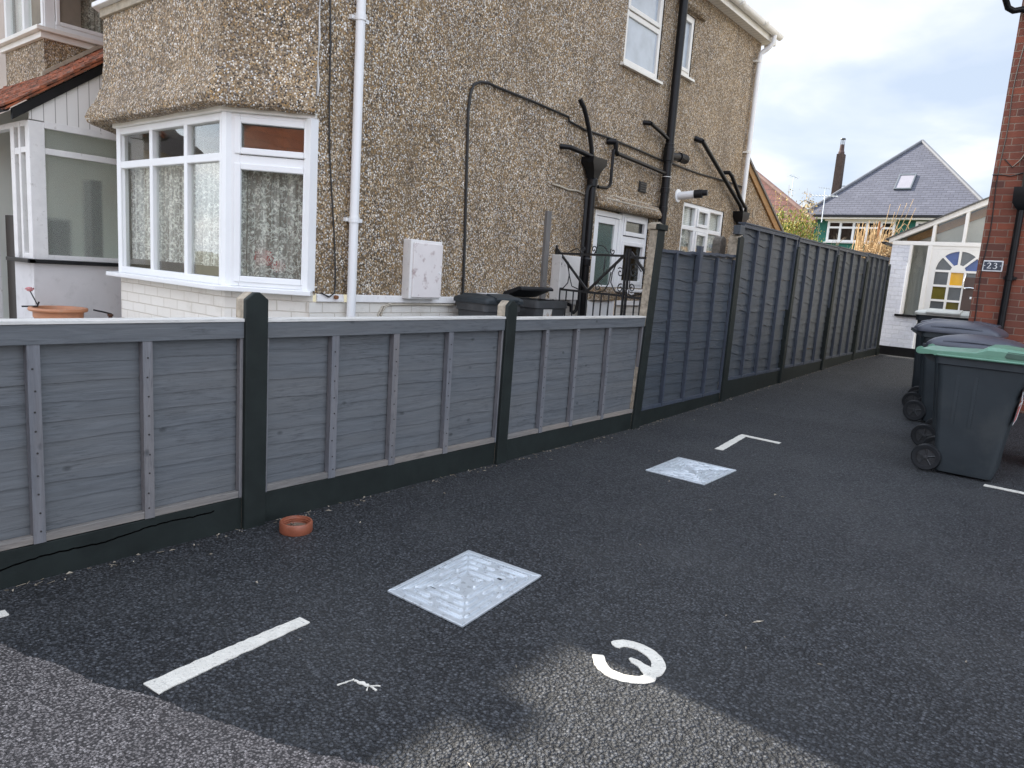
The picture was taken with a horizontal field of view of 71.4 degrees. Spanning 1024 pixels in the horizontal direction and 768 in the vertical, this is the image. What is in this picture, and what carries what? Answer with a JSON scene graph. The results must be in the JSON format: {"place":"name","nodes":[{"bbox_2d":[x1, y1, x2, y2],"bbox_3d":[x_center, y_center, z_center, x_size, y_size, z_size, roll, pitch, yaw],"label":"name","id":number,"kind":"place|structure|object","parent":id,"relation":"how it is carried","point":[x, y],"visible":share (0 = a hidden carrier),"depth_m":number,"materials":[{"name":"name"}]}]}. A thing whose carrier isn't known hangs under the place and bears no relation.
{"place":"outdoors","nodes":[
{"label":"outdoors","id":0,"kind":"place"},
{"bbox_2d":[0,643,379,767],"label":"old pavement","id":1,"kind":"structure","parent":0,"point":[53,715],"depth_m":2.08,"materials":[{"name":"grey asphalt"}]},
{"bbox_2d":[313,294,376,302],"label":"ground","id":2,"kind":"structure","parent":0,"point":[314,298],"depth_m":25.61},
{"bbox_2d":[0,0,102,113],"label":"adjoining house","id":3,"kind":"structure","parent":2,"relation":"on","point":[37,37],"depth_m":7.77,"materials":[{"name":"beige"}]},
{"bbox_2d":[4,0,80,37],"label":"bay front window","id":4,"kind":"structure","parent":3,"relation":"in","point":[17,13],"depth_m":7.84,"materials":[{"name":"white plastic"}]},
{"bbox_2d":[31,0,102,41],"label":"bay side window","id":5,"kind":"structure","parent":3,"relation":"in","point":[91,27],"depth_m":7.71,"materials":[{"name":"white plastic"}]},
{"bbox_2d":[756,170,816,234],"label":"red roof house","id":6,"kind":"structure","parent":2,"relation":"on","point":[770,187],"depth_m":26.05,"materials":[{"name":"tile"}]},
{"bbox_2d":[787,175,799,198],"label":"tv aerial","id":7,"kind":"object","parent":6,"relation":"attached to","point":[793,182],"visible":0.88,"depth_m":44.09,"materials":[{"name":"metal"}]},
{"bbox_2d":[771,188,824,240],"bbox_3d":[6.991,-3.085,18.028,1.576,3.770,1.544,11,12,38],"label":"straggly shrub","id":8,"kind":"object","parent":2,"relation":"on","point":[805,206],"visible":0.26,"depth_m":17.75,"materials":[{"name":"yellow plant"}]},
{"bbox_2d":[777,205,821,241],"bbox_3d":[6.646,-2.739,17.580,2.299,3.184,2.753,7,9,16],"label":"conifer shrub","id":9,"kind":"object","parent":2,"relation":"on","point":[799,225],"visible":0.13,"depth_m":16.84,"materials":[{"name":"green plant"}]},
{"bbox_2d":[799,200,814,238],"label":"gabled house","id":10,"kind":"structure","parent":2,"relation":"on","point":[804,203],"depth_m":52.28,"materials":[{"name":"white brick"}]},
{"bbox_2d":[852,199,915,263],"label":"dry canes","id":11,"kind":"object","parent":2,"relation":"on","point":[870,246],"visible":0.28,"depth_m":15.46,"materials":[{"name":"beige plant"}]},
{"bbox_2d":[873,221,883,248],"bbox_3d":[7.993,-2.245,15.899,0.080,2.721,0.266,-3,11,-36],"label":"cut branch","id":12,"kind":"object","parent":11,"relation":"in","point":[879,229],"visible":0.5,"depth_m":15.69,"materials":[{"name":"beige plant"}]},
{"bbox_2d":[807,138,982,252],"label":"slate house","id":13,"kind":"structure","parent":2,"relation":"on","point":[928,179],"depth_m":36.78,"materials":[{"name":"tile"}]},
{"bbox_2d":[810,194,838,221],"bbox_3d":[16.289,-9.210,37.239,0.445,1.471,1.522,-3,11,-37],"label":"tv aerial","id":14,"kind":"object","parent":13,"relation":"attached to","point":[813,195],"visible":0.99,"depth_m":37.24,"materials":[{"name":"metal"}]},
{"bbox_2d":[823,221,895,243],"bbox_3d":[18.244,-7.880,37.139,3.490,1.150,0.940,11,12,38],"label":"upper window","id":15,"kind":"structure","parent":13,"relation":"in","point":[836,230],"depth_m":37.41,"materials":[{"name":"white plastic"}]},
{"bbox_2d":[916,221,924,225],"bbox_3d":[21.189,-7.326,34.802,2.550,1.100,0.920,11,12,38],"label":"upper window","id":16,"kind":"structure","parent":13,"relation":"in","point":[917,222],"depth_m":35.07,"materials":[{"name":"white plastic"}]},
{"bbox_2d":[0,354,1023,767],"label":"driveway","id":17,"kind":"structure","parent":0,"point":[872,574],"depth_m":2.98,"materials":[{"name":"black asphalt"}]},
{"bbox_2d":[0,610,8,617],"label":"parking line","id":18,"kind":"object","parent":17,"relation":"on","point":[3,613],"visible":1,"depth_m":2.66,"materials":[{"name":"paint"}]},
{"bbox_2d":[0,498,240,589],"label":"gravel board","id":19,"kind":"object","parent":17,"relation":"on","point":[35,562],"visible":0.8,"depth_m":3.17,"materials":[{"name":"black paint"}]},
{"bbox_2d":[0,317,244,550],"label":"lap fence","id":20,"kind":"object","parent":19,"relation":"on","point":[106,422],"visible":1,"depth_m":3.11,"materials":[{"name":"grey paint"}]},
{"bbox_2d":[143,617,309,694],"bbox_3d":[-0.985,0.946,2.529,0.091,0.004,0.611,10,11,32],"label":"parking line","id":21,"kind":"object","parent":17,"relation":"on","point":[171,679],"visible":1,"depth_m":2.47,"materials":[{"name":"paint"}]},
{"bbox_2d":[236,291,267,529],"bbox_3d":[-1.328,0.148,3.620,0.102,1.227,0.122,11,12,38],"label":"fence post","id":22,"kind":"object","parent":17,"relation":"on","point":[252,309],"visible":0.73,"depth_m":3.58,"materials":[{"name":"concrete"}]},
{"bbox_2d":[279,515,312,536],"bbox_3d":[-1.111,0.730,3.665,0.166,0.056,0.166,11,12,38],"label":"terracotta plant bowl","id":23,"kind":"object","parent":17,"relation":"on","point":[295,526],"visible":1,"depth_m":3.62,"materials":[{"name":"ceramic"}]},
{"bbox_2d":[337,678,379,690],"bbox_3d":[-0.509,1.003,2.376,0.140,0.004,0.051,6,9,9],"label":"paint splash","id":24,"kind":"object","parent":17,"relation":"on","point":[363,683],"visible":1,"depth_m":2.38,"materials":[{"name":"white paint"}]},
{"bbox_2d":[265,443,494,521],"bbox_3d":[-0.736,0.585,4.476,0.050,0.198,1.910,11,12,38],"label":"gravel board","id":25,"kind":"object","parent":17,"relation":"on","point":[295,499],"visible":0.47,"depth_m":4.29,"materials":[{"name":"black paint"}]},
{"bbox_2d":[266,316,505,491],"bbox_3d":[-0.701,0.044,4.396,0.095,0.915,1.905,11,12,38],"label":"lap fence","id":26,"kind":"object","parent":25,"relation":"on","point":[347,395],"visible":0.94,"depth_m":4.24,"materials":[{"name":"grey paint"}]},
{"bbox_2d":[16,355,874,586],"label":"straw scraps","id":27,"kind":"object","parent":17,"relation":"on","point":[386,492],"visible":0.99,"depth_m":4.49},
{"bbox_2d":[387,550,540,627],"bbox_3d":[-0.206,0.891,3.175,0.431,0.015,0.635,10,11,31],"label":"manhole cover","id":28,"kind":"object","parent":17,"relation":"on","point":[464,589],"visible":1,"depth_m":3.14,"materials":[{"name":"metal"}]},
{"bbox_2d":[12,355,966,766],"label":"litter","id":29,"kind":"object","parent":17,"relation":"on","point":[518,459],"visible":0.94,"depth_m":3.99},
{"bbox_2d":[494,300,517,464],"bbox_3d":[-0.074,0.000,5.158,0.102,1.207,0.117,11,12,38],"label":"fence post","id":30,"kind":"object","parent":17,"relation":"on","point":[507,309],"visible":0.77,"depth_m":5.11,"materials":[{"name":"concrete"}]},
{"bbox_2d":[506,413,631,460],"bbox_3d":[0.516,0.430,6.009,0.050,0.193,1.940,11,12,38],"label":"gravel board","id":31,"kind":"object","parent":17,"relation":"on","point":[521,446],"visible":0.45,"depth_m":5.87,"materials":[{"name":"black paint"}]},
{"bbox_2d":[508,315,645,438],"bbox_3d":[0.560,-0.109,5.940,0.095,0.910,1.955,11,12,38],"label":"lap fence","id":32,"kind":"object","parent":31,"relation":"on","point":[569,371],"visible":0.93,"depth_m":5.82,"materials":[{"name":"grey paint"}]},
{"bbox_2d":[592,640,665,683],"bbox_3d":[0.438,1.028,2.635,0.255,0.004,0.291,11,12,38],"label":"bay number","id":33,"kind":"object","parent":17,"relation":"on","point":[657,668],"visible":1,"depth_m":2.61,"materials":[{"name":"paint"}]},
{"bbox_2d":[630,222,667,429],"bbox_3d":[1.250,-0.530,6.683,0.128,1.952,0.274,11,12,38],"label":"fence post","id":34,"kind":"object","parent":17,"relation":"on","point":[652,267],"visible":0.9,"depth_m":6.61,"materials":[{"name":"concrete"}]},
{"bbox_2d":[623,249,646,314],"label":"iron gate","id":35,"kind":"structure","parent":34,"relation":"attached to","point":[635,258],"depth_m":6.78,"materials":[{"name":"black metal"}]},
{"bbox_2d":[639,393,719,425],"bbox_3d":[1.777,0.273,7.553,0.050,0.188,1.980,11,12,38],"label":"gravel board","id":36,"kind":"object","parent":17,"relation":"on","point":[648,416],"visible":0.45,"depth_m":7.40,"materials":[{"name":"black paint"}]},
{"bbox_2d":[641,246,735,410],"bbox_3d":[1.860,-0.612,7.427,0.104,1.626,1.930,11,12,38],"label":"lap fence","id":37,"kind":"object","parent":36,"relation":"on","point":[689,334],"visible":0.87,"depth_m":7.39,"materials":[{"name":"grey paint"}]},
{"bbox_2d":[646,457,735,484],"bbox_3d":[1.348,0.648,5.375,0.480,0.015,0.595,11,12,38],"label":"manhole cover","id":38,"kind":"object","parent":17,"relation":"on","point":[693,471],"visible":1,"depth_m":5.34,"materials":[{"name":"metal"}]},
{"bbox_2d":[718,235,743,401],"bbox_3d":[2.481,-0.738,8.209,0.137,1.928,0.128,11,12,38],"label":"fence post","id":39,"kind":"object","parent":17,"relation":"on","point":[735,244],"visible":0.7,"depth_m":8.12,"materials":[{"name":"concrete"}]},
{"bbox_2d":[733,225,744,234],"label":"packing block","id":40,"kind":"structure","parent":39,"relation":"on","point":[739,230],"depth_m":7.99,"materials":[{"name":"grey paint"}]},
{"bbox_2d":[715,434,780,449],"bbox_3d":[2.088,0.542,6.341,0.380,0.023,0.724,11,12,38],"label":"bay corner","id":41,"kind":"object","parent":17,"relation":"on","point":[729,443],"visible":1,"depth_m":6.48,"materials":[{"name":"paint"}]},
{"bbox_2d":[726,371,778,398],"bbox_3d":[3.065,0.013,9.104,0.050,0.264,1.920,11,12,38],"label":"gravel board","id":42,"kind":"object","parent":17,"relation":"on","point":[739,386],"visible":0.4,"depth_m":8.98,"materials":[{"name":"black paint"}]},
{"bbox_2d":[728,222,799,379],"bbox_3d":[3.153,-1.018,8.959,0.091,1.839,1.914,11,12,38],"label":"lap fence","id":43,"kind":"object","parent":42,"relation":"on","point":[767,270],"visible":0.94,"depth_m":8.91,"materials":[{"name":"grey paint"}]},
{"bbox_2d":[778,247,800,382],"bbox_3d":[3.755,-0.926,9.734,0.102,1.876,0.153,11,12,38],"label":"fence post","id":44,"kind":"object","parent":17,"relation":"on","point":[785,337],"visible":0.66,"depth_m":9.70,"materials":[{"name":"black paint"}]},
{"bbox_2d":[782,361,820,381],"bbox_3d":[4.288,-0.181,10.592,0.050,0.227,1.810,11,12,38],"label":"gravel board","id":45,"kind":"object","parent":17,"relation":"on","point":[794,372],"visible":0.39,"depth_m":10.49,"materials":[{"name":"black paint"}]},
{"bbox_2d":[784,237,839,367],"bbox_3d":[4.379,-1.169,10.461,0.091,1.793,1.884,11,12,38],"label":"lap fence","id":46,"kind":"object","parent":45,"relation":"on","point":[814,281],"visible":0.85,"depth_m":10.45,"materials":[{"name":"grey paint"}]},
{"bbox_2d":[820,255,839,369],"bbox_3d":[4.975,-1.112,11.218,0.102,1.828,0.153,11,12,38],"label":"fence post","id":47,"kind":"object","parent":17,"relation":"on","point":[826,332],"visible":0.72,"depth_m":11.19,"materials":[{"name":"black paint"}]},
{"bbox_2d":[824,354,851,368],"bbox_3d":[5.486,-0.372,12.048,0.050,0.196,1.740,11,12,38],"label":"gravel board","id":48,"kind":"object","parent":17,"relation":"on","point":[830,362],"visible":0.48,"depth_m":11.97,"materials":[{"name":"black paint"}]},
{"bbox_2d":[825,246,868,358],"bbox_3d":[5.579,-1.339,11.924,0.091,1.784,1.824,11,12,38],"label":"lap fence","id":49,"kind":"object","parent":48,"relation":"on","point":[850,277],"visible":0.88,"depth_m":11.92,"materials":[{"name":"grey paint"}]},
{"bbox_2d":[851,260,869,359],"bbox_3d":[6.154,-1.295,12.652,0.102,1.787,0.163,11,12,38],"label":"fence post","id":50,"kind":"object","parent":17,"relation":"on","point":[857,325],"visible":0.66,"depth_m":12.62,"materials":[{"name":"black paint"}]},
{"bbox_2d":[855,348,879,358],"bbox_3d":[6.750,-0.571,13.585,0.050,0.166,2.020,11,12,38],"label":"gravel board","id":51,"kind":"object","parent":17,"relation":"on","point":[871,352],"visible":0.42,"depth_m":13.51,"materials":[{"name":"black paint"}]},
{"bbox_2d":[856,252,889,352],"bbox_3d":[6.700,-1.498,13.292,0.091,1.788,1.634,11,12,38],"label":"lap fence","id":52,"kind":"object","parent":51,"relation":"on","point":[872,303],"visible":0.86,"depth_m":13.35,"materials":[{"name":"grey paint"}]},
{"bbox_2d":[875,264,890,354],"bbox_3d":[7.258,-1.447,14.000,0.102,1.799,0.102,11,12,38],"label":"fence post","id":53,"kind":"object","parent":17,"relation":"on","point":[883,308],"visible":0.56,"depth_m":13.95,"materials":[{"name":"black paint"}]},
{"bbox_2d":[902,320,963,405],"bbox_3d":[5.044,-0.198,8.243,0.780,1.070,0.634,12,12,42],"label":"wheelie bin","id":54,"kind":"object","parent":17,"relation":"on","point":[910,396],"visible":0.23,"depth_m":8.23,"materials":[{"name":"grey plastic"}]},
{"bbox_2d":[879,197,988,357],"bbox_3d":[9.178,-2.240,14.746,2.300,3.436,3.100,11,12,38],"label":"white porch","id":55,"kind":"object","parent":17,"relation":"on","point":[934,263],"visible":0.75,"depth_m":13.82,"materials":[{"name":"paint"}]},
{"bbox_2d":[923,246,980,310],"bbox_3d":[8.445,-1.533,13.534,1.085,2.125,0.119,11,12,38],"label":"door","id":56,"kind":"structure","parent":55,"relation":"in","point":[952,269],"depth_m":13.57,"materials":[{"name":"white plastic"}]},
{"bbox_2d":[911,308,969,387],"bbox_3d":[5.790,-0.439,9.593,0.676,1.132,0.884,11,12,38],"label":"wheelie bin","id":57,"kind":"object","parent":17,"relation":"on","point":[927,314],"visible":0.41,"depth_m":9.35,"materials":[{"name":"grey plastic"}]},
{"bbox_2d":[908,318,1000,391],"bbox_3d":[5.347,-0.252,8.650,0.839,1.060,0.568,11,12,38],"label":"wheelie bin","id":58,"kind":"object","parent":17,"relation":"on","point":[914,389],"visible":0.15,"depth_m":8.55,"materials":[{"name":"grey plastic"}]},
{"bbox_2d":[903,321,1008,420],"bbox_3d":[4.755,-0.124,7.671,0.803,1.102,0.652,12,12,41],"label":"wheelie bin","id":59,"kind":"object","parent":17,"relation":"on","point":[920,408],"visible":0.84,"depth_m":7.57,"materials":[{"name":"grey plastic"}]},
{"bbox_2d":[911,344,1023,479],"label":"wheelie bin","id":60,"kind":"object","parent":17,"relation":"on","point":[980,392],"visible":1,"depth_m":5.56,"materials":[{"name":"grey plastic"}]},
{"bbox_2d":[911,334,1023,444],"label":"wheelie bin","id":61,"kind":"object","parent":17,"relation":"on","point":[920,433],"visible":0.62,"depth_m":6.38,"materials":[{"name":"grey plastic"}]},
{"bbox_2d":[968,0,1023,412],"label":"brick house","id":62,"kind":"structure","parent":17,"relation":"on","point":[998,295],"depth_m":8.46,"materials":[{"name":"red brick"}]},
{"bbox_2d":[983,484,1023,493],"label":"parking line","id":63,"kind":"object","parent":17,"relation":"on","point":[1005,489],"visible":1,"depth_m":5.40,"materials":[{"name":"paint"}]},
{"bbox_2d":[712,236,725,259],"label":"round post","id":64,"kind":"object","parent":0,"point":[719,244],"visible":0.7,"depth_m":8.43,"materials":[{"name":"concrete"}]},
{"bbox_2d":[746,0,1022,203],"label":"sky","id":65,"kind":"structure","parent":0,"point":[885,77],"materials":[{"name":"white"}]},
{"label":"yard paving","id":66,"kind":"structure","parent":0,"visible":0},
{"bbox_2d":[27,305,87,317],"bbox_3d":[-4.114,-0.350,6.473,0.500,0.687,0.500,11,12,38],"label":"plant pot","id":67,"kind":"object","parent":66,"relation":"on","point":[47,311],"visible":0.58,"depth_m":6.29,"materials":[{"name":"ceramic"}]},
{"bbox_2d":[21,287,39,306],"bbox_3d":[-4.301,-0.775,6.366,0.143,0.182,0.072,3,9,-8],"label":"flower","id":68,"kind":"object","parent":67,"relation":"on","point":[29,289],"visible":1,"depth_m":6.36,"materials":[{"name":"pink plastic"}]},
{"bbox_2d":[0,45,121,318],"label":"lean to porch","id":69,"kind":"object","parent":66,"relation":"on","point":[58,207],"visible":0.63,"depth_m":6.70,"materials":[{"name":"white paint"}]},
{"bbox_2d":[5,215,16,318],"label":"inner door","id":70,"kind":"structure","parent":69,"relation":"in","point":[9,222],"depth_m":7.33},
{"bbox_2d":[0,120,118,318],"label":"window frame","id":71,"kind":"structure","parent":69,"relation":"in","point":[27,137],"depth_m":6.53,"materials":[{"name":"white paint"}]},
{"bbox_2d":[93,309,112,317],"bbox_3d":[-3.946,-0.392,6.885,0.052,0.663,0.178,11,12,38],"label":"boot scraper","id":72,"kind":"object","parent":66,"relation":"on","point":[109,315],"visible":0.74,"depth_m":6.86,"materials":[{"name":"black metal"}]},
{"bbox_2d":[85,0,783,317],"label":"pebbledash house","id":73,"kind":"structure","parent":66,"relation":"on","point":[288,158],"depth_m":6.21,"materials":[{"name":"pebble dash render"},{"name":"white upvc"},{"name":"red clay tile"}]},
{"bbox_2d":[128,133,160,269],"bbox_3d":[-3.380,-1.674,6.689,0.200,1.243,0.590,3,9,-6],"label":"bay side window","id":74,"kind":"structure","parent":73,"relation":"in","point":[138,144],"depth_m":6.39,"materials":[{"name":"white plastic"}]},
{"bbox_2d":[119,112,282,283],"bbox_3d":[-2.640,-1.513,6.005,1.780,1.243,0.560,11,12,38],"label":"bay window","id":75,"kind":"structure","parent":73,"relation":"in","point":[188,199],"depth_m":5.88,"materials":[{"name":"white plastic"}]},
{"bbox_2d":[230,112,305,289],"bbox_3d":[-1.796,-1.363,5.436,0.595,1.243,0.372,3,9,-6],"label":"bay side window","id":76,"kind":"structure","parent":73,"relation":"in","point":[290,162],"depth_m":5.35,"materials":[{"name":"white plastic"}]},
{"bbox_2d":[552,245,628,315],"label":"iron gate","id":77,"kind":"structure","parent":73,"relation":"attached to","point":[596,282],"depth_m":7.16,"materials":[{"name":"black metal"}]},
{"bbox_2d":[587,209,621,315],"bbox_3d":[1.049,-1.038,8.611,0.078,2.040,0.622,11,12,38],"label":"back door","id":78,"kind":"structure","parent":73,"relation":"in","point":[607,226],"depth_m":8.55,"materials":[{"name":"white plastic"}]},
{"bbox_2d":[615,213,647,292],"bbox_3d":[1.251,-1.692,9.204,0.820,0.950,0.705,11,12,38],"label":"door side window","id":79,"kind":"structure","parent":73,"relation":"in","point":[633,235],"depth_m":9.11,"materials":[{"name":"white plastic"}]},
{"bbox_2d":[620,0,663,84],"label":"bathroom window","id":80,"kind":"structure","parent":73,"relation":"in","point":[644,17],"depth_m":8.46,"materials":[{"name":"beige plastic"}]},
{"bbox_2d":[681,14,694,82],"bbox_3d":[2.246,-4.370,9.214,0.110,0.780,0.510,11,12,38],"label":"toilet window","id":81,"kind":"structure","parent":73,"relation":"in","point":[690,21],"depth_m":9.29,"materials":[{"name":"beige plastic"}]},
{"bbox_2d":[679,202,722,252],"bbox_3d":[2.674,-2.162,10.509,0.270,0.880,1.380,11,12,38],"label":"kitchen window","id":82,"kind":"structure","parent":73,"relation":"in","point":[700,225],"depth_m":10.48,"materials":[{"name":"white plastic"}]},
{"bbox_2d":[453,293,523,315],"bbox_3d":[-0.245,-0.301,6.608,0.473,1.080,0.545,11,12,38],"label":"wheelie bin","id":83,"kind":"object","parent":66,"relation":"on","point":[473,304],"visible":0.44,"depth_m":6.34,"materials":[{"name":"plastic"}]},
{"bbox_2d":[503,286,567,316],"bbox_3d":[0.198,-0.401,7.194,0.477,1.154,0.526,11,12,38],"label":"wheelie bin","id":84,"kind":"object","parent":66,"relation":"on","point":[537,307],"visible":0.22,"depth_m":6.98,"materials":[{"name":"plastic"}]}
]}

